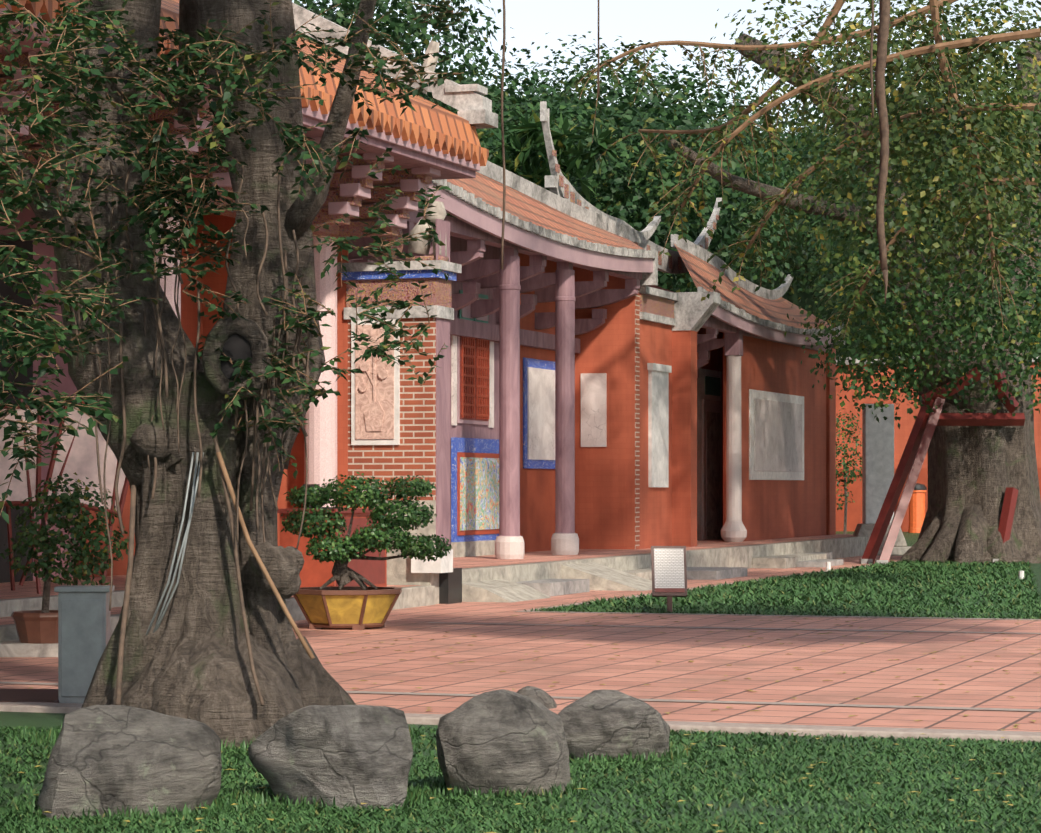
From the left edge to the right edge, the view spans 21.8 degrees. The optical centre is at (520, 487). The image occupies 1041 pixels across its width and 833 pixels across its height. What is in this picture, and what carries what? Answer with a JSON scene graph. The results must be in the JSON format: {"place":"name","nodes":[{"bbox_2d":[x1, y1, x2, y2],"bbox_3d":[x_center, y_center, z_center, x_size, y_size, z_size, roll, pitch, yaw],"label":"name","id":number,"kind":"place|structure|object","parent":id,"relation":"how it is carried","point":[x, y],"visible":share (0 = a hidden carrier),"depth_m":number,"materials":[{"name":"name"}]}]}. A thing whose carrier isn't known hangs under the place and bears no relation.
{"place":"outdoors","nodes":[
{"label":"outdoors","id":0,"kind":"place"},
{"bbox_2d":[0,0,497,165],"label":"gate roof","id":1,"kind":"structure","parent":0,"point":[436,129],"depth_m":26.56,"materials":[{"name":"orange tile"}]},
{"bbox_2d":[0,555,1040,731],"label":"plaza paving","id":2,"kind":"structure","parent":0,"point":[572,664],"depth_m":18.30,"materials":[{"name":"tile"}]},
{"bbox_2d":[0,640,58,702],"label":"stone step","id":3,"kind":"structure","parent":2,"relation":"on","point":[13,648],"depth_m":18.86,"materials":[{"name":"stone"}]},
{"bbox_2d":[11,514,57,643],"bbox_3d":[-3.349,0.691,19.060,0.475,1.001,0.475,0,0,-1],"label":"shrub planter","id":4,"kind":"object","parent":2,"relation":"on","point":[37,626],"visible":0.5,"depth_m":18.89,"materials":[{"name":"brown ceramic"}]},
{"bbox_2d":[0,472,134,584],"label":"shrub leaves","id":5,"kind":"object","parent":4,"relation":"on","point":[67,508],"visible":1,"depth_m":18.97,"materials":[{"name":"green plant"}]},
{"bbox_2d":[54,585,114,703],"bbox_3d":[-2.386,0.866,14.812,0.300,0.650,0.220,0,0,-1],"label":"electrical box","id":6,"kind":"object","parent":2,"relation":"on","point":[83,625],"visible":0.83,"depth_m":14.71,"materials":[{"name":"grey metal"}]},
{"bbox_2d":[293,499,423,629],"bbox_3d":[-1.364,0.619,22.787,1.099,1.145,0.910,0,0,-1],"label":"bonsai pot","id":7,"kind":"object","parent":2,"relation":"on","point":[362,606],"visible":0.73,"depth_m":22.53,"materials":[{"name":"yellow ceramic"}]},
{"bbox_2d":[281,472,451,563],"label":"bonsai leaves","id":8,"kind":"object","parent":7,"relation":"attached to","point":[370,497],"visible":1,"depth_m":22.66,"materials":[{"name":"green plant"}]},
{"bbox_2d":[16,614,1040,832],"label":"fallen leaves","id":9,"kind":"object","parent":2,"relation":"on","point":[665,712],"visible":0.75,"depth_m":14.34,"materials":[{"name":"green plant"}]},
{"bbox_2d":[337,183,867,603],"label":"temple building","id":10,"kind":"structure","parent":2,"relation":"on","point":[539,427],"depth_m":34.29,"materials":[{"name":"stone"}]},
{"bbox_2d":[406,201,448,261],"bbox_3d":[-0.948,-2.593,27.504,0.415,0.627,0.280,0,0,19],"label":"lion statue","id":11,"kind":"object","parent":10,"relation":"on","point":[418,247],"visible":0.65,"depth_m":27.41,"materials":[{"name":"stone"}]},
{"bbox_2d":[447,172,644,249],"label":"tiled roof","id":12,"kind":"structure","parent":10,"relation":"attached to","point":[519,205],"depth_m":34.15,"materials":[{"name":"orange tile"}]},
{"bbox_2d":[649,286,843,567],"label":"side shrine","id":13,"kind":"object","parent":2,"relation":"on","point":[766,440],"visible":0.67,"depth_m":44.39,"materials":[{"name":"paint"}]},
{"bbox_2d":[540,101,721,273],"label":"roof ridge","id":14,"kind":"structure","parent":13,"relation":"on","point":[557,182],"depth_m":38.05,"materials":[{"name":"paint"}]},
{"bbox_2d":[674,244,835,328],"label":"tiled roof","id":15,"kind":"structure","parent":13,"relation":"attached to","point":[703,274],"depth_m":43.78,"materials":[{"name":"orange tile"}]},
{"bbox_2d":[0,531,1040,832],"bbox_3d":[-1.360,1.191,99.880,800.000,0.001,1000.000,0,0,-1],"label":"lawn ground","id":16,"kind":"structure","parent":0,"point":[32,719],"depth_m":10.92,"materials":[{"name":"green plant"}]},
{"bbox_2d":[37,705,221,819],"bbox_3d":[-1.449,1.034,9.947,0.475,0.473,0.734,0,0,36],"label":"rock","id":17,"kind":"object","parent":16,"relation":"on","point":[105,757],"visible":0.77,"depth_m":9.80,"materials":[{"name":"grey stone"}]},
{"bbox_2d":[0,0,469,748],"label":"tree","id":18,"kind":"object","parent":16,"relation":"on","point":[188,658],"depth_m":12.58,"materials":[{"name":"brown plant"}]},
{"bbox_2d":[71,157,314,705],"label":"aerial roots","id":19,"kind":"object","parent":18,"relation":"attached to","point":[226,481],"visible":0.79,"depth_m":12.56,"materials":[{"name":"brown plant"}]},
{"bbox_2d":[0,1,479,640],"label":"temple building","id":20,"kind":"structure","parent":16,"relation":"on","point":[352,191],"depth_m":25.90,"materials":[{"name":"paint"}]},
{"bbox_2d":[0,399,128,593],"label":"wall","id":21,"kind":"structure","parent":20,"relation":"on","point":[79,456],"depth_m":21.89,"materials":[{"name":"paint"}]},
{"bbox_2d":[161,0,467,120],"bbox_3d":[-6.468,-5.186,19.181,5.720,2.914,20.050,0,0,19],"label":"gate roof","id":22,"kind":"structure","parent":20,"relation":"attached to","point":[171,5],"depth_m":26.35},
{"bbox_2d":[277,479,389,586],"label":"wall","id":23,"kind":"structure","parent":20,"relation":"on","point":[315,573],"depth_m":25.25,"materials":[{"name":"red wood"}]},
{"bbox_3d":[1.056,-6.631,13.572,17.725,7.013,29.014,0,0,-1],"label":"banyan crown","id":24,"kind":"object","parent":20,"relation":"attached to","visible":0},
{"bbox_2d":[501,0,889,303],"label":"hanging aerial roots","id":25,"kind":"object","parent":24,"relation":"hanging from","point":[883,28],"visible":1,"depth_m":23.91,"materials":[{"name":"brown plant"}]},
{"bbox_2d":[248,705,412,809],"bbox_3d":[-0.718,1.041,10.236,0.496,0.460,0.653,0,0,-38],"label":"rock","id":26,"kind":"object","parent":16,"relation":"on","point":[357,754],"visible":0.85,"depth_m":10.05,"materials":[{"name":"grey stone"}]},
{"bbox_2d":[436,689,569,796],"bbox_3d":[-0.069,1.028,10.512,0.454,0.487,0.520,0,0,25],"label":"rock","id":27,"kind":"object","parent":16,"relation":"on","point":[496,740],"visible":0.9,"depth_m":10.36,"materials":[{"name":"grey stone"}]},
{"bbox_2d":[0,702,1040,742],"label":"stone curb","id":28,"kind":"structure","parent":16,"relation":"on","point":[433,719],"depth_m":13.02,"materials":[{"name":"grey stone"}]},
{"bbox_2d":[517,686,556,708],"bbox_3d":[0.089,1.171,14.570,0.233,0.200,0.280,0,0,-15],"label":"rock","id":29,"kind":"object","parent":16,"relation":"on","point":[544,698],"visible":0.33,"depth_m":14.50,"materials":[{"name":"grey stone"}]},
{"bbox_2d":[558,689,669,761],"bbox_3d":[0.383,1.082,11.862,0.555,0.378,0.413,0,0,-2],"label":"rock","id":30,"kind":"object","parent":16,"relation":"on","point":[613,723],"visible":0.73,"depth_m":11.71,"materials":[{"name":"grey stone"}]},
{"bbox_2d":[651,546,686,612],"bbox_3d":[1.407,0.874,25.620,0.330,0.634,0.224,0,0,-1],"label":"info sign","id":31,"kind":"object","parent":16,"relation":"on","point":[669,571],"visible":0.9,"depth_m":25.59,"materials":[{"name":"white metal"}]},
{"bbox_2d":[407,78,1040,356],"bbox_3d":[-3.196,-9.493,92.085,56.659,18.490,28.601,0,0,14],"label":"tree","id":32,"kind":"object","parent":16,"relation":"on","point":[796,295],"depth_m":79.74,"materials":[{"name":"green plant"}]},
{"bbox_2d":[668,15,1040,563],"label":"tree","id":33,"kind":"object","parent":16,"relation":"on","point":[901,375],"depth_m":41.95,"materials":[{"name":"green plant"}]},
{"bbox_2d":[561,0,1040,340],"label":"branches","id":34,"kind":"object","parent":33,"relation":"attached to","point":[772,176],"depth_m":35.57,"materials":[{"name":"green plant"}]},
{"bbox_2d":[709,0,1040,303],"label":"banyan leaves","id":35,"kind":"object","parent":33,"relation":"on","point":[935,174],"visible":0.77,"depth_m":34.93,"materials":[{"name":"green plant"}]},
{"bbox_2d":[853,404,911,554],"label":"stone stele","id":36,"kind":"object","parent":16,"relation":"on","point":[877,457],"visible":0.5,"depth_m":47.56,"materials":[{"name":"grey stone"}]},
{"bbox_2d":[826,466,1023,579],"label":"street furniture","id":37,"kind":"object","parent":16,"relation":"on","point":[916,509],"visible":0.42,"depth_m":70.65,"materials":[{"name":"white paint"},{"name":"orange plastic"}]},
{"bbox_2d":[860,367,1024,564],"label":"tree support frames","id":38,"kind":"structure","parent":16,"relation":"on","point":[917,444],"depth_m":42.23,"materials":[{"name":"red paint"}]},
{"bbox_2d":[432,161,660,285],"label":"roof trim","id":39,"kind":"structure","parent":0,"point":[491,170],"depth_m":35.27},
{"bbox_2d":[294,0,992,299],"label":"foliage","id":40,"kind":"object","parent":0,"point":[615,196],"visible":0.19,"depth_m":56.70,"materials":[{"name":"green plant"}]},
{"bbox_2d":[487,103,622,202],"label":"tree","id":41,"kind":"object","parent":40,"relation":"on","point":[524,157],"visible":0.46,"depth_m":49.61,"materials":[{"name":"green plant"}]},
{"bbox_2d":[292,0,1040,137],"label":"sky","id":42,"kind":"structure","parent":0,"point":[651,21],"materials":[{"name":"white"}]},
{"bbox_2d":[671,234,844,347],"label":"roof trim","id":43,"kind":"structure","parent":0,"point":[690,247],"depth_m":43.96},
{"bbox_2d":[836,408,861,509],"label":"tree leaves","id":44,"kind":"object","parent":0,"point":[849,462],"visible":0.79,"depth_m":63.75,"materials":[{"name":"green plant"}]},
{"bbox_2d":[836,356,1040,531],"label":"walls","id":45,"kind":"structure","parent":0,"point":[906,421],"depth_m":73.00,"materials":[{"name":"paint"}]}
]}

